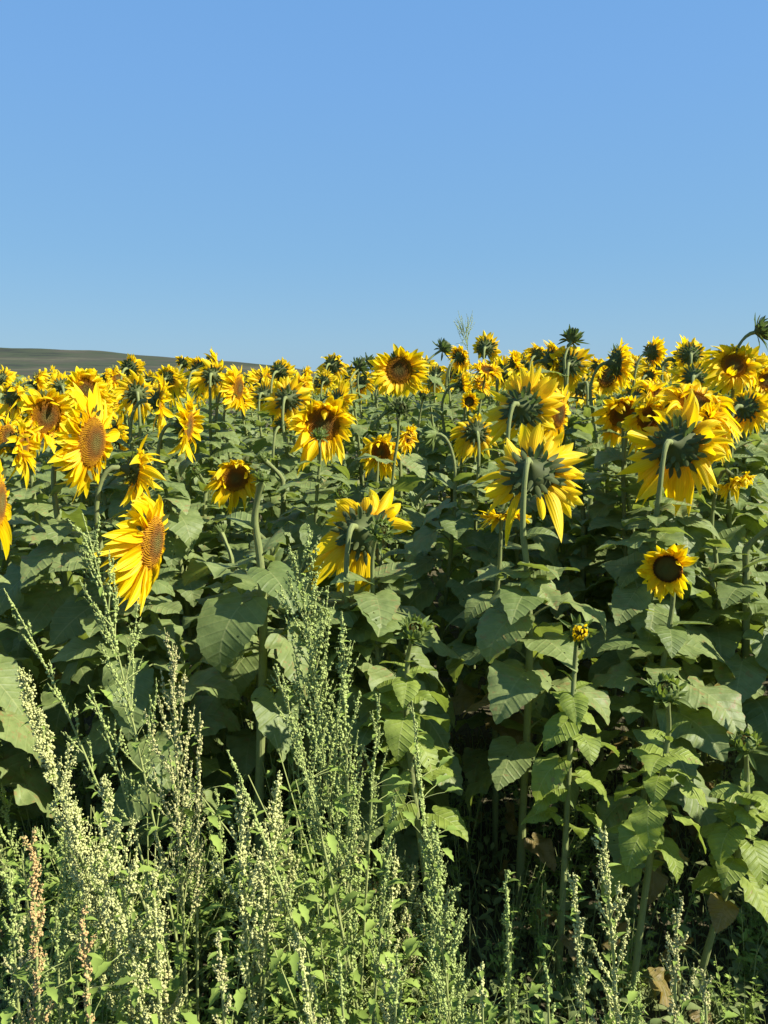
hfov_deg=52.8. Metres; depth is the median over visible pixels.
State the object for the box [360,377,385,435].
sunflower
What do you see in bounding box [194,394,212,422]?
sunflower
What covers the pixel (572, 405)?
sunflower
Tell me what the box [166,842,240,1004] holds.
leafy weed
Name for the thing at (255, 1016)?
goosefoot
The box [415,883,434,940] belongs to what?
goosefoot
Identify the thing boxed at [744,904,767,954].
leafy weed
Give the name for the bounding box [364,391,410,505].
sunflower
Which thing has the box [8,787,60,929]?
leafy weed
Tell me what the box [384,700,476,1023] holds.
goosefoot
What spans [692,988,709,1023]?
goosefoot
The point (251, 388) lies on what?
sunflower
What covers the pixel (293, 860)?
goosefoot
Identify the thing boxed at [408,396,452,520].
sunflower
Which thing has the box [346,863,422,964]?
leafy weed
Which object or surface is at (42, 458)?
sunflower
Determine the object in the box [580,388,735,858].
sunflower
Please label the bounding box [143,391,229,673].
sunflower
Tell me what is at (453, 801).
leafy weed
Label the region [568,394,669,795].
sunflower
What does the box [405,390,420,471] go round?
sunflower
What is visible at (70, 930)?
goosefoot
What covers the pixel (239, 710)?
leafy weed
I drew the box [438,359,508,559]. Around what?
sunflower
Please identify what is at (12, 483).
sunflower
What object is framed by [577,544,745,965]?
sunflower
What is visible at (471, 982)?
leafy weed
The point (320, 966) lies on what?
goosefoot
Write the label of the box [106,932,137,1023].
goosefoot
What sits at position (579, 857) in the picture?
leafy weed
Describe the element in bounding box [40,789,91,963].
goosefoot
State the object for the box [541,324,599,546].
sunflower
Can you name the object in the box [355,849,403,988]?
goosefoot
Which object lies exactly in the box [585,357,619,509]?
sunflower
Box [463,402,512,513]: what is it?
sunflower
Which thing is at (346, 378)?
sunflower
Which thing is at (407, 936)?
goosefoot
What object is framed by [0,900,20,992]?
goosefoot
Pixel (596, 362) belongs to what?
sunflower
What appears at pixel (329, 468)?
sunflower
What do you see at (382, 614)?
sunflower
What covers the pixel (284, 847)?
leafy weed
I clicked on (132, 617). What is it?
sunflower
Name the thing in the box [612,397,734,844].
sunflower
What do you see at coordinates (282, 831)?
goosefoot
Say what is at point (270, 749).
leafy weed
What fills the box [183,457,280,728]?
sunflower
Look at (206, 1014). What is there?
leafy weed
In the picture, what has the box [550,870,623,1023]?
goosefoot
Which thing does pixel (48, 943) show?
goosefoot
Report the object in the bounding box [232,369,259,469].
sunflower
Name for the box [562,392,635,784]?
sunflower
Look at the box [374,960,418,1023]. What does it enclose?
goosefoot
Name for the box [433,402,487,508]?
sunflower
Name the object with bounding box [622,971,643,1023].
goosefoot
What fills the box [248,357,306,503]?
sunflower
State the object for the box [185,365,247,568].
sunflower
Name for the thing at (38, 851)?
goosefoot
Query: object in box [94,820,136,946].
goosefoot
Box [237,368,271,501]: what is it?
sunflower
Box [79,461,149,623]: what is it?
sunflower
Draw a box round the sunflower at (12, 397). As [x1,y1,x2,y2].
[0,382,60,683]
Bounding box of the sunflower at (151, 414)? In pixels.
[147,364,174,461]
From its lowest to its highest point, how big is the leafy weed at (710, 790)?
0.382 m
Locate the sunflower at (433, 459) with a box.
[387,387,446,572]
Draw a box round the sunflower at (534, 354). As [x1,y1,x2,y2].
[500,342,544,494]
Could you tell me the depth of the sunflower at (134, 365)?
4.81 m
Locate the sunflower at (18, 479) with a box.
[0,384,39,503]
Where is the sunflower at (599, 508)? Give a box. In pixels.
[566,378,697,775]
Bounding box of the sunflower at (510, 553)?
[444,479,534,715]
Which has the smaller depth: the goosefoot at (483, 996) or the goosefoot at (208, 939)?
the goosefoot at (483, 996)
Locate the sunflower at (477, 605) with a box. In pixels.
[444,503,555,863]
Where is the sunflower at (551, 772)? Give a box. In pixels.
[521,614,619,1002]
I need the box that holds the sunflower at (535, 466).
[447,422,609,916]
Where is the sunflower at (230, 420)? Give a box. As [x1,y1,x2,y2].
[212,392,257,532]
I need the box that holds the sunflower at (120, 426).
[74,411,151,626]
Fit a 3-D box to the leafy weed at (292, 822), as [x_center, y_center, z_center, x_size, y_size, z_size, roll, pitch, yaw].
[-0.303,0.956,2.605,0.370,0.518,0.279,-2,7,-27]
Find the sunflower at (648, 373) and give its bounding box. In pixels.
[602,367,664,498]
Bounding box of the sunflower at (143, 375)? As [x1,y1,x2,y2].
[133,372,156,443]
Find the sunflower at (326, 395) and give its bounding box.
[309,389,346,487]
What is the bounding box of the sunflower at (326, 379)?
[295,371,341,515]
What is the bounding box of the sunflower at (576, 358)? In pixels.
[542,346,604,579]
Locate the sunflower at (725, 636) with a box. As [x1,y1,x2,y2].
[646,467,767,852]
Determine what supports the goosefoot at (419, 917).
on the ground
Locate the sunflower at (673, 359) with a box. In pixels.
[657,335,687,382]
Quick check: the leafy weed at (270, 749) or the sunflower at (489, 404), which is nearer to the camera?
the leafy weed at (270, 749)
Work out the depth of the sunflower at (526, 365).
5.27 m
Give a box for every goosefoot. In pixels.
[0,783,52,963]
[0,826,89,1023]
[0,865,64,1023]
[0,879,8,976]
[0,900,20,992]
[0,915,53,1023]
[3,588,185,1023]
[5,825,60,1010]
[15,666,161,1023]
[24,836,114,1023]
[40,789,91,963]
[40,954,67,1023]
[42,833,117,1021]
[43,901,105,1023]
[46,886,84,990]
[65,898,128,1023]
[68,513,207,1011]
[71,852,120,1023]
[71,905,137,1023]
[80,774,162,1023]
[86,685,182,1023]
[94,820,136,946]
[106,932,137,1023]
[114,1004,137,1022]
[116,864,199,1023]
[127,887,194,1018]
[128,859,191,978]
[132,627,226,1021]
[138,916,184,1017]
[144,907,211,1023]
[152,962,187,1023]
[159,712,236,1023]
[159,782,222,978]
[181,867,228,1009]
[192,788,251,999]
[200,784,287,1023]
[207,930,236,1023]
[219,816,290,1023]
[225,866,298,1023]
[226,750,350,1023]
[231,770,307,1023]
[243,1001,269,1023]
[244,802,305,973]
[250,886,300,1018]
[259,837,332,1023]
[263,848,311,950]
[269,664,389,1023]
[275,523,399,1015]
[276,886,349,1023]
[279,823,319,1023]
[287,931,330,1023]
[303,914,371,1023]
[304,1007,321,1023]
[311,889,340,1018]
[311,999,321,1023]
[312,611,386,1023]
[324,946,353,1023]
[328,692,412,1022]
[331,775,390,948]
[334,862,366,959]
[339,795,423,1023]
[343,820,381,982]
[348,895,402,1022]
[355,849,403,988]
[366,844,421,1023]
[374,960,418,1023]
[379,946,423,1023]
[383,855,420,968]
[383,862,428,979]
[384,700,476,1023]
[386,906,431,1017]
[387,952,408,1023]
[393,865,422,974]
[402,925,443,1023]
[412,894,455,1015]
[414,880,460,1016]
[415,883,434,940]
[415,885,467,1007]
[416,820,475,1023]
[451,954,477,1023]
[454,310,472,384]
[464,869,544,1023]
[466,1005,480,1023]
[474,961,492,1023]
[475,987,485,1023]
[534,961,557,1023]
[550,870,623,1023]
[588,825,645,1023]
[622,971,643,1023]
[627,987,647,1023]
[660,896,698,1023]
[677,968,738,1023]
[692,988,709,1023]
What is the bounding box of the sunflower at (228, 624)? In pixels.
[182,470,333,894]
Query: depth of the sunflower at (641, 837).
1.80 m
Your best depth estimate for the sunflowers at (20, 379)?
11.60 m
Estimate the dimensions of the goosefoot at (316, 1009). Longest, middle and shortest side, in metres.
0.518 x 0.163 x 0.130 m
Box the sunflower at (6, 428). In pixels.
[0,413,26,590]
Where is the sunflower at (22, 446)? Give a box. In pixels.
[0,419,71,808]
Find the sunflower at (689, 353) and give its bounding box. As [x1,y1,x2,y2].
[671,337,709,385]
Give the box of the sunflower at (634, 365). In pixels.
[628,356,641,379]
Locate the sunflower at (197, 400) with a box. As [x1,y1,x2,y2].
[175,383,217,578]
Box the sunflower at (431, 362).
[409,355,439,452]
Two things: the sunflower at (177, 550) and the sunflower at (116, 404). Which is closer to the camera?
the sunflower at (177, 550)
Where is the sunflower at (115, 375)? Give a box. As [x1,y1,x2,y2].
[102,365,135,464]
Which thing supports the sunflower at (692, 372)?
on the ground
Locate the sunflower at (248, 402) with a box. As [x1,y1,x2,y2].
[196,387,265,568]
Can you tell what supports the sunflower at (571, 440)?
on the ground
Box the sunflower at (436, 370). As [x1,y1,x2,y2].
[407,363,451,568]
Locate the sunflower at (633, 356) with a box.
[620,353,639,396]
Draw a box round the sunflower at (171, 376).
[144,365,188,574]
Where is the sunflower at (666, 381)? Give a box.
[663,366,676,386]
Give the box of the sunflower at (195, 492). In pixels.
[170,388,214,496]
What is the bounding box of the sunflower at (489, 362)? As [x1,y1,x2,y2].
[462,355,501,500]
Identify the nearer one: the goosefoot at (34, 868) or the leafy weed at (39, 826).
the goosefoot at (34, 868)
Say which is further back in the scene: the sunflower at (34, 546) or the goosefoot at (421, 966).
the sunflower at (34, 546)
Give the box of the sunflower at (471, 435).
[436,413,508,668]
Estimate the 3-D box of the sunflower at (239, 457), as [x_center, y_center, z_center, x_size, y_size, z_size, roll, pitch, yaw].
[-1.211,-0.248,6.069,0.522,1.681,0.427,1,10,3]
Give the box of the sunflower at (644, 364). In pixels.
[631,356,671,388]
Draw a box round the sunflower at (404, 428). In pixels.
[384,394,420,511]
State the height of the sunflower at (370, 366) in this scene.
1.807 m
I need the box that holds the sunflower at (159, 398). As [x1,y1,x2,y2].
[93,371,203,716]
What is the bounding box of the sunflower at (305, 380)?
[253,371,313,504]
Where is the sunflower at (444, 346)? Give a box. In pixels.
[411,337,456,631]
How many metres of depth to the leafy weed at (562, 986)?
2.00 m
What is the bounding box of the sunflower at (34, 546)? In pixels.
[29,445,92,579]
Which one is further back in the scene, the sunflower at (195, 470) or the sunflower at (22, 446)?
the sunflower at (195, 470)
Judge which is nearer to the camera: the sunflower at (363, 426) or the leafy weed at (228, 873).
the leafy weed at (228, 873)
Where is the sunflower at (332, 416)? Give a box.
[273,395,356,630]
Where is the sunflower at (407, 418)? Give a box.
[392,394,418,471]
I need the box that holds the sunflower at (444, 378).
[428,363,472,472]
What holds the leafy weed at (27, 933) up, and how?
on the ground
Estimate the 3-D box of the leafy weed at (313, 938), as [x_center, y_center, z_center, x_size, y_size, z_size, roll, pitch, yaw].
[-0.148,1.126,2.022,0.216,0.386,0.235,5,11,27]
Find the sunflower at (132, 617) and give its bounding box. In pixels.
[130,435,193,634]
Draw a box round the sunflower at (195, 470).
[176,464,235,669]
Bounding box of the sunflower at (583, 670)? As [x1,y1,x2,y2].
[547,470,622,681]
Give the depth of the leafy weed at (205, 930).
2.10 m
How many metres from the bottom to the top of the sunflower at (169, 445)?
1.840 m
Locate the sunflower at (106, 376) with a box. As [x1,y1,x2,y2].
[90,368,117,490]
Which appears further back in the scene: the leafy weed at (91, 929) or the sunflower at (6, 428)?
the sunflower at (6, 428)
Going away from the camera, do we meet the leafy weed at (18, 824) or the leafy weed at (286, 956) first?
the leafy weed at (286, 956)
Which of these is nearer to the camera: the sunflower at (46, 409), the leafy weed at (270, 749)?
the leafy weed at (270, 749)
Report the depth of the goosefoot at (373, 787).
1.59 m
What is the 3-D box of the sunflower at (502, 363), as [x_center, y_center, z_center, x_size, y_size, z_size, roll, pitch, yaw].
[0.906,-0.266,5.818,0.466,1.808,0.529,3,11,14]
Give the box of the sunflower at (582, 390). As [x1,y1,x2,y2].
[559,373,602,613]
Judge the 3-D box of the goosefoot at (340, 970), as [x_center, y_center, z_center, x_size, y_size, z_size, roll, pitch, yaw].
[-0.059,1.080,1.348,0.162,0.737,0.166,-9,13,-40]
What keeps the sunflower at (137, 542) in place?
on the ground
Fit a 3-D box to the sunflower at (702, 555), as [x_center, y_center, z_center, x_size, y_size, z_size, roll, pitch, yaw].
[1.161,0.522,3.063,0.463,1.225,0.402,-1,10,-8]
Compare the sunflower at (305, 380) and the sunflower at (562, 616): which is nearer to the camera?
the sunflower at (562, 616)
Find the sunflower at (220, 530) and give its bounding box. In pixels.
[182,524,283,797]
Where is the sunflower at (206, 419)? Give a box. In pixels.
[197,396,212,423]
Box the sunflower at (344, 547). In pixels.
[280,487,412,892]
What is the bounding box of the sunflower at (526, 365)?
[502,351,543,516]
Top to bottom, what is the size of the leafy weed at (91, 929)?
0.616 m
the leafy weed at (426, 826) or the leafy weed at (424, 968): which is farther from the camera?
the leafy weed at (426, 826)
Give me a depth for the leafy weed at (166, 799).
2.71 m
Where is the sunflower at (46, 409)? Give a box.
[0,387,90,780]
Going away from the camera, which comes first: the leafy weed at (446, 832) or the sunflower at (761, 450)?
the leafy weed at (446, 832)
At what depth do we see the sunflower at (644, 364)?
5.80 m
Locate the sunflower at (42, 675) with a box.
[0,509,65,769]
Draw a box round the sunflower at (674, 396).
[626,379,742,841]
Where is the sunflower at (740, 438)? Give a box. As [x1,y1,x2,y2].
[707,345,767,439]
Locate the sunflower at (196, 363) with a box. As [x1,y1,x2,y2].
[154,356,221,549]
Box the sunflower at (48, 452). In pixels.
[36,385,60,517]
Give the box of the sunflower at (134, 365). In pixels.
[107,353,150,621]
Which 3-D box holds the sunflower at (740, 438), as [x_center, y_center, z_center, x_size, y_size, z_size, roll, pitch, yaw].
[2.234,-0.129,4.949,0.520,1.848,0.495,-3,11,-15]
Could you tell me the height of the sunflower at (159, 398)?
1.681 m
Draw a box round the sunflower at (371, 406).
[364,377,396,475]
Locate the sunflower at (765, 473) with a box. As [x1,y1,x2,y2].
[762,432,767,477]
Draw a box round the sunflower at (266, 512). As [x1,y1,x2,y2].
[245,413,303,567]
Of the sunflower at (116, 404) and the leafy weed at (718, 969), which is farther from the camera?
the sunflower at (116, 404)
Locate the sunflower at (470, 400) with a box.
[421,389,487,632]
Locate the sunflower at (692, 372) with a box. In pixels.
[662,358,723,521]
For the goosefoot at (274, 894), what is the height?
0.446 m
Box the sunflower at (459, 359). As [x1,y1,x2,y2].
[427,345,485,507]
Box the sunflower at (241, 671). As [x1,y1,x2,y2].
[200,518,323,866]
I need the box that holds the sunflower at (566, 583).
[521,479,623,802]
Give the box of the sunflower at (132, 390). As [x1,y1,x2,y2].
[106,369,183,536]
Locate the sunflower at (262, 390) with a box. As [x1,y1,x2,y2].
[239,376,280,522]
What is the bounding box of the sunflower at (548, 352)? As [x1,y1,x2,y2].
[499,340,564,579]
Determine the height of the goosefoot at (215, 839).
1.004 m
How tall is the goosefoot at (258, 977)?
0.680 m
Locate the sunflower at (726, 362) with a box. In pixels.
[690,344,767,768]
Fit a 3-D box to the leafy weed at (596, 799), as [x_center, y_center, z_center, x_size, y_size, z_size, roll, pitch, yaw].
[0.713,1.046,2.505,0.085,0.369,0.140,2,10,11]
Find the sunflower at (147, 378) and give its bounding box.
[132,370,155,461]
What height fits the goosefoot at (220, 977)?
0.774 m
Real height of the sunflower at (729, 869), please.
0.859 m
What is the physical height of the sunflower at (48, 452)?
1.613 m
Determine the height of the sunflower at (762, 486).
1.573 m
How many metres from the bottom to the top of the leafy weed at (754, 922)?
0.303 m
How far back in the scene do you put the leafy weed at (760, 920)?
2.16 m
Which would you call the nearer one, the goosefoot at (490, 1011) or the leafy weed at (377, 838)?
the goosefoot at (490, 1011)
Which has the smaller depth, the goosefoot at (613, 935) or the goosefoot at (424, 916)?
the goosefoot at (613, 935)
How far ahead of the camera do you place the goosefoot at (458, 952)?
1.97 m
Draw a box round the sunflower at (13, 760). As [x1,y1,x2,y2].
[0,639,42,829]
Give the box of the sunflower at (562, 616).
[515,506,589,628]
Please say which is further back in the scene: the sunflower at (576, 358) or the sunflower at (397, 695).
the sunflower at (576, 358)
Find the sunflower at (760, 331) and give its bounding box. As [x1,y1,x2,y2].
[694,315,767,765]
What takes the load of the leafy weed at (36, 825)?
on the ground
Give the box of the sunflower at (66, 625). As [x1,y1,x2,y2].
[45,434,225,866]
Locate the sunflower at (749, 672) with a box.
[677,514,767,891]
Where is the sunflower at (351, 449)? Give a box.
[343,371,374,484]
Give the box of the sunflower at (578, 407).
[576,365,599,471]
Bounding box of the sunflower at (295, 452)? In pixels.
[281,368,300,456]
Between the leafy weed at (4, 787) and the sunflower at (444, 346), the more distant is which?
the sunflower at (444, 346)
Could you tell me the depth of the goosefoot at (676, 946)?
1.37 m
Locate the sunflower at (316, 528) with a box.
[267,427,353,626]
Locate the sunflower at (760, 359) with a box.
[738,342,767,507]
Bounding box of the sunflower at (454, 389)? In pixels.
[445,387,461,502]
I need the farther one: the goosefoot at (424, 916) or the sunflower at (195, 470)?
the sunflower at (195, 470)
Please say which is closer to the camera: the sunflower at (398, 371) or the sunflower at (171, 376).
the sunflower at (398, 371)
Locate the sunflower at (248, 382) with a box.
[231,368,259,521]
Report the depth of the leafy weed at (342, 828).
2.36 m
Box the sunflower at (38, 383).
[4,368,62,564]
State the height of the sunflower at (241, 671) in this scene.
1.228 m
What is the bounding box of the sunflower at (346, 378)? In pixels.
[334,364,362,485]
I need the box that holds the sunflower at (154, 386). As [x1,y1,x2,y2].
[143,381,165,446]
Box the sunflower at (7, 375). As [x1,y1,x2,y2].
[0,365,18,503]
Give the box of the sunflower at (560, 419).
[499,383,579,757]
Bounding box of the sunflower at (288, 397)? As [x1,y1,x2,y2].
[258,376,329,567]
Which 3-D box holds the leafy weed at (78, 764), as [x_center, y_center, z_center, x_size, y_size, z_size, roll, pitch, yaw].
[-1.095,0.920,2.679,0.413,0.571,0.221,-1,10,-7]
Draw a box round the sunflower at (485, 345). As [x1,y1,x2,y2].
[454,330,501,512]
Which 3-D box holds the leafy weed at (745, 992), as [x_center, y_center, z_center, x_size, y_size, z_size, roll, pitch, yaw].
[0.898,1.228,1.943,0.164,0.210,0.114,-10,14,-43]
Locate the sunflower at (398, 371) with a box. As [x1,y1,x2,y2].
[367,343,430,585]
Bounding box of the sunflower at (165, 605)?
[79,567,197,874]
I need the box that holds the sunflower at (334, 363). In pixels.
[313,352,354,473]
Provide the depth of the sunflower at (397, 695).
1.97 m
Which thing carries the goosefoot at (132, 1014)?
on the ground
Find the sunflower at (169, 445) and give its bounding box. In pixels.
[160,347,236,551]
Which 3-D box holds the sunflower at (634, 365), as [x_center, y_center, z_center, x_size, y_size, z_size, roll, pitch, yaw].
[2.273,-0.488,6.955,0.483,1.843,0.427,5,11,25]
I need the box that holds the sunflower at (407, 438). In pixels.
[362,424,435,610]
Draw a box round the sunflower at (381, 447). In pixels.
[359,427,409,594]
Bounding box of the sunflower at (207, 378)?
[178,357,241,542]
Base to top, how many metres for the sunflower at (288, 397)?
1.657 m
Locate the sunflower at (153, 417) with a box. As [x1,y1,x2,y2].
[145,384,171,458]
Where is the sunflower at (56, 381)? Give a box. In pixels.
[35,370,101,572]
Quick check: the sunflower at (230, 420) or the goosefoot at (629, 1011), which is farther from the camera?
the sunflower at (230, 420)
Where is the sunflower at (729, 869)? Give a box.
[659,725,767,1023]
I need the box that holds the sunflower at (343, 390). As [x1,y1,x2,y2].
[293,377,357,525]
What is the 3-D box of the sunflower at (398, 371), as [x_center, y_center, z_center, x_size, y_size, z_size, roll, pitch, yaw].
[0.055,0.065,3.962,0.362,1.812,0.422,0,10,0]
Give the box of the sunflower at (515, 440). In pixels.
[477,389,538,579]
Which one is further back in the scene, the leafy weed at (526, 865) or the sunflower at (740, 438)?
the sunflower at (740, 438)
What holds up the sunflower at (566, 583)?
on the ground
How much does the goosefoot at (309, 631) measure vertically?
1.377 m
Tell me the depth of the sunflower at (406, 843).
2.36 m
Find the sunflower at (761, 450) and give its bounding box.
[707,365,767,591]
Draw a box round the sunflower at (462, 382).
[420,369,484,575]
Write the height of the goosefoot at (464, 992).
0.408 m
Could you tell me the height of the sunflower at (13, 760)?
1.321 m
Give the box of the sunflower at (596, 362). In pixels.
[561,356,604,576]
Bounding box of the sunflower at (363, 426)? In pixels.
[335,357,386,502]
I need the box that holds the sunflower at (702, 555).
[644,500,707,755]
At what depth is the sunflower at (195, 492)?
6.68 m
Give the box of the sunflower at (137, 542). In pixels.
[49,493,240,941]
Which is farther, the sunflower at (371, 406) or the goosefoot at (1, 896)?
the sunflower at (371, 406)
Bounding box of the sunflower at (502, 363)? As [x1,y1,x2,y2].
[475,355,509,479]
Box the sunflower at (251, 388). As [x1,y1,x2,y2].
[227,384,268,500]
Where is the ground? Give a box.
[0,373,767,1023]
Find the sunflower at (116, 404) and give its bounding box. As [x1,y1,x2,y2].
[102,387,128,472]
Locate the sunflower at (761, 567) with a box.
[739,426,767,655]
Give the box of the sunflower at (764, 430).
[759,425,767,571]
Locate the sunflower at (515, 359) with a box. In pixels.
[489,350,527,506]
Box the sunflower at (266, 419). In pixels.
[244,368,271,520]
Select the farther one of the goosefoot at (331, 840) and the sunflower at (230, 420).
the sunflower at (230, 420)
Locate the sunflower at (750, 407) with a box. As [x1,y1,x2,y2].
[692,388,767,783]
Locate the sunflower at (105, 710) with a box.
[70,526,160,758]
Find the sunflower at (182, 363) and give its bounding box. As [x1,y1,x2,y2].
[154,355,194,449]
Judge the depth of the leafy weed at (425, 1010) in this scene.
1.85 m
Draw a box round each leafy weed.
[0,781,158,985]
[0,786,29,835]
[0,845,58,982]
[2,714,104,835]
[2,787,26,861]
[3,759,84,889]
[5,821,123,1022]
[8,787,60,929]
[15,818,175,977]
[21,828,79,960]
[23,894,104,1023]
[30,753,91,873]
[30,785,53,839]
[35,806,113,949]
[42,792,167,962]
[51,810,107,908]
[52,765,80,834]
[65,892,154,1023]
[91,903,166,1023]
[95,972,116,1023]
[102,803,130,867]
[104,739,167,839]
[106,848,143,972]
[113,983,219,1022]
[134,832,242,954]
[153,811,229,951]
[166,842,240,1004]
[181,669,199,810]
[200,697,241,847]
[200,806,230,874]
[201,734,356,1002]
[202,735,238,860]
[224,829,284,927]
[225,970,240,1023]
[226,774,430,1020]
[227,826,339,1023]
[232,685,279,830]
[235,751,276,865]
[244,760,318,847]
[261,739,306,889]
[271,857,360,1023]
[272,897,337,1004]
[277,815,333,906]
[280,703,316,797]
[286,742,350,884]
[286,745,343,939]
[290,863,357,1005]
[296,798,325,880]
[302,904,385,1019]
[324,869,407,950]
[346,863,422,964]
[364,832,386,884]
[371,820,393,869]
[404,940,425,1002]
[406,982,484,1023]
[413,809,441,863]
[417,911,449,994]
[437,785,466,849]
[440,834,468,923]
[447,792,476,808]
[448,949,498,1006]
[459,793,483,874]
[471,906,557,1023]
[483,919,509,999]
[506,862,545,968]
[508,754,561,832]
[509,778,534,824]
[513,850,535,890]
[525,821,591,895]
[526,872,583,938]
[527,879,557,968]
[532,882,563,1005]
[548,955,576,1015]
[558,785,596,832]
[558,810,596,916]
[561,822,595,871]
[576,751,596,837]
[593,793,612,872]
[603,917,641,1023]
[610,933,633,997]
[611,885,631,940]
[622,903,671,1003]
[659,867,699,936]
[688,958,764,1023]
[705,762,718,846]
[712,954,763,1023]
[715,752,733,821]
[730,907,767,992]
[735,874,752,925]
[737,905,767,960]
[742,876,767,958]
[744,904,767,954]
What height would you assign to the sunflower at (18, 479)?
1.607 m
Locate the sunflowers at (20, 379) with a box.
[7,365,748,425]
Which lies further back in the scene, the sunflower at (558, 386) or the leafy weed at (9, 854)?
the sunflower at (558, 386)
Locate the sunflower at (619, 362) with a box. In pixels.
[568,337,635,695]
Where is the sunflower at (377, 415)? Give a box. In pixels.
[356,385,411,547]
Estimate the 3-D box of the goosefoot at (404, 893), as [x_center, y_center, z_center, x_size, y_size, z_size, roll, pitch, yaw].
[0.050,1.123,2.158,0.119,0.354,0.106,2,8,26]
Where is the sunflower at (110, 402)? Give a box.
[58,385,125,504]
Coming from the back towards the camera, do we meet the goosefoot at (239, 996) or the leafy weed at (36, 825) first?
the leafy weed at (36, 825)
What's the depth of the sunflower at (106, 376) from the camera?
5.11 m
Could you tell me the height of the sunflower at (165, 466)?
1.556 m
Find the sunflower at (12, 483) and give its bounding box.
[0,410,37,644]
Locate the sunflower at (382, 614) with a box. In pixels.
[311,514,468,920]
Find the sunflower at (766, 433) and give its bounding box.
[746,432,767,503]
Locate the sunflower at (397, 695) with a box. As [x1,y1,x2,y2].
[359,612,468,966]
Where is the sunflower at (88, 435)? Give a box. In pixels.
[0,382,119,860]
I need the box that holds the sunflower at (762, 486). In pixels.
[714,437,767,654]
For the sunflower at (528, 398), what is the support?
on the ground
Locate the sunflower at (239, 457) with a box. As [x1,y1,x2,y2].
[205,372,243,569]
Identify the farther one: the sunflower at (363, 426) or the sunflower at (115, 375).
the sunflower at (115, 375)
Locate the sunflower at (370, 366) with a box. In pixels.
[338,352,387,488]
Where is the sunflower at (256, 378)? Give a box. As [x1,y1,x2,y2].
[241,364,292,460]
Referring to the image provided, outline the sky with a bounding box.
[0,0,767,372]
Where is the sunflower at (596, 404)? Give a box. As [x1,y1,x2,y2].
[566,394,604,577]
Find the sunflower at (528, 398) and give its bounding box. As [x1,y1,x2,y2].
[468,360,569,783]
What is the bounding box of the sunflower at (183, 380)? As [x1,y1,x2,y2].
[146,365,197,501]
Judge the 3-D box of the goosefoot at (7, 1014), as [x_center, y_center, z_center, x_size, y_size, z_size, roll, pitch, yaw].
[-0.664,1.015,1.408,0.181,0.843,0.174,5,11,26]
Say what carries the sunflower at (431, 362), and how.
on the ground
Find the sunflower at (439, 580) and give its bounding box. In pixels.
[384,474,464,734]
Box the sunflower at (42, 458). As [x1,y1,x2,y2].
[35,369,55,468]
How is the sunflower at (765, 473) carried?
on the ground
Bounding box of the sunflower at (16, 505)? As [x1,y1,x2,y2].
[0,403,20,545]
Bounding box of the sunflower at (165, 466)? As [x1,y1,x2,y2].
[104,411,174,512]
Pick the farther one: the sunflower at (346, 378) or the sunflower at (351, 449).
the sunflower at (346, 378)
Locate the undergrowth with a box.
[0,717,767,1023]
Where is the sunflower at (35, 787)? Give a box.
[0,460,65,949]
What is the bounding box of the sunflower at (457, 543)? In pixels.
[394,420,497,688]
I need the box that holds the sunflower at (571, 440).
[539,419,602,622]
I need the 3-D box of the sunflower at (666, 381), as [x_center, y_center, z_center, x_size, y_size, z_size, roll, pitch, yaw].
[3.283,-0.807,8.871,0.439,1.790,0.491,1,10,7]
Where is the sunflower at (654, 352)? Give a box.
[591,336,667,546]
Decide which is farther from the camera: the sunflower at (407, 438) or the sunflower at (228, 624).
the sunflower at (407, 438)
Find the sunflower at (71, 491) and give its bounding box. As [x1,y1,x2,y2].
[49,401,113,583]
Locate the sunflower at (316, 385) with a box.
[300,368,339,478]
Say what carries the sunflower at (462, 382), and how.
on the ground
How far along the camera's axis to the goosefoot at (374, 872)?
2.13 m
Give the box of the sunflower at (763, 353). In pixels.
[730,352,767,430]
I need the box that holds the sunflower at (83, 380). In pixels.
[42,366,127,594]
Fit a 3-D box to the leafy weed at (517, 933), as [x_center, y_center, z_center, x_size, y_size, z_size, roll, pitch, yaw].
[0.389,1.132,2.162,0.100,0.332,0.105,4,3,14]
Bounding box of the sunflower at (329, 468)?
[307,386,359,498]
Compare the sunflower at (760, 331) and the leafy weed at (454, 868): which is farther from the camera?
the sunflower at (760, 331)
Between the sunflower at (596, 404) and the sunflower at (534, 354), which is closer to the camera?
the sunflower at (534, 354)
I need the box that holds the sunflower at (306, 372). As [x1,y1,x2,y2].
[268,365,313,537]
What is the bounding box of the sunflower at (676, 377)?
[667,348,717,492]
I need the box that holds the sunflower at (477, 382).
[439,374,499,560]
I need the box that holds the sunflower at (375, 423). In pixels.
[347,404,410,551]
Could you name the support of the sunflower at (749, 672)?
on the ground
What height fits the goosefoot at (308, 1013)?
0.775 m
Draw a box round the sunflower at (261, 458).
[246,452,308,670]
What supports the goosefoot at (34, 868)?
on the ground
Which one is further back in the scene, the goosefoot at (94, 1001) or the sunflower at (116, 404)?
the sunflower at (116, 404)
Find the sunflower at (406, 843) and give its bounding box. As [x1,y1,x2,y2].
[337,511,455,891]
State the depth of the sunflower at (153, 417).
6.93 m
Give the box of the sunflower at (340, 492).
[300,485,404,791]
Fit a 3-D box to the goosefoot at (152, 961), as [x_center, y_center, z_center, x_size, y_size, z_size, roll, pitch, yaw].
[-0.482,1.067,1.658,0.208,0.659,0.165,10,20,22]
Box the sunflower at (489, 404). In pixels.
[481,384,506,411]
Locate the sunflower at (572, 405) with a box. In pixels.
[568,403,584,445]
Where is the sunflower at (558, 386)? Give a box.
[543,373,570,444]
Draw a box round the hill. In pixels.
[0,348,315,375]
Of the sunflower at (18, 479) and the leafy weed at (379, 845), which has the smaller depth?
the leafy weed at (379, 845)
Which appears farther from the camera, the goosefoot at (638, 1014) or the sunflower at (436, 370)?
the sunflower at (436, 370)
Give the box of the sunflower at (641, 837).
[601,670,707,1015]
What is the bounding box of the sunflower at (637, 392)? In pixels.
[599,379,648,536]
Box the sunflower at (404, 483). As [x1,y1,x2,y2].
[353,397,437,662]

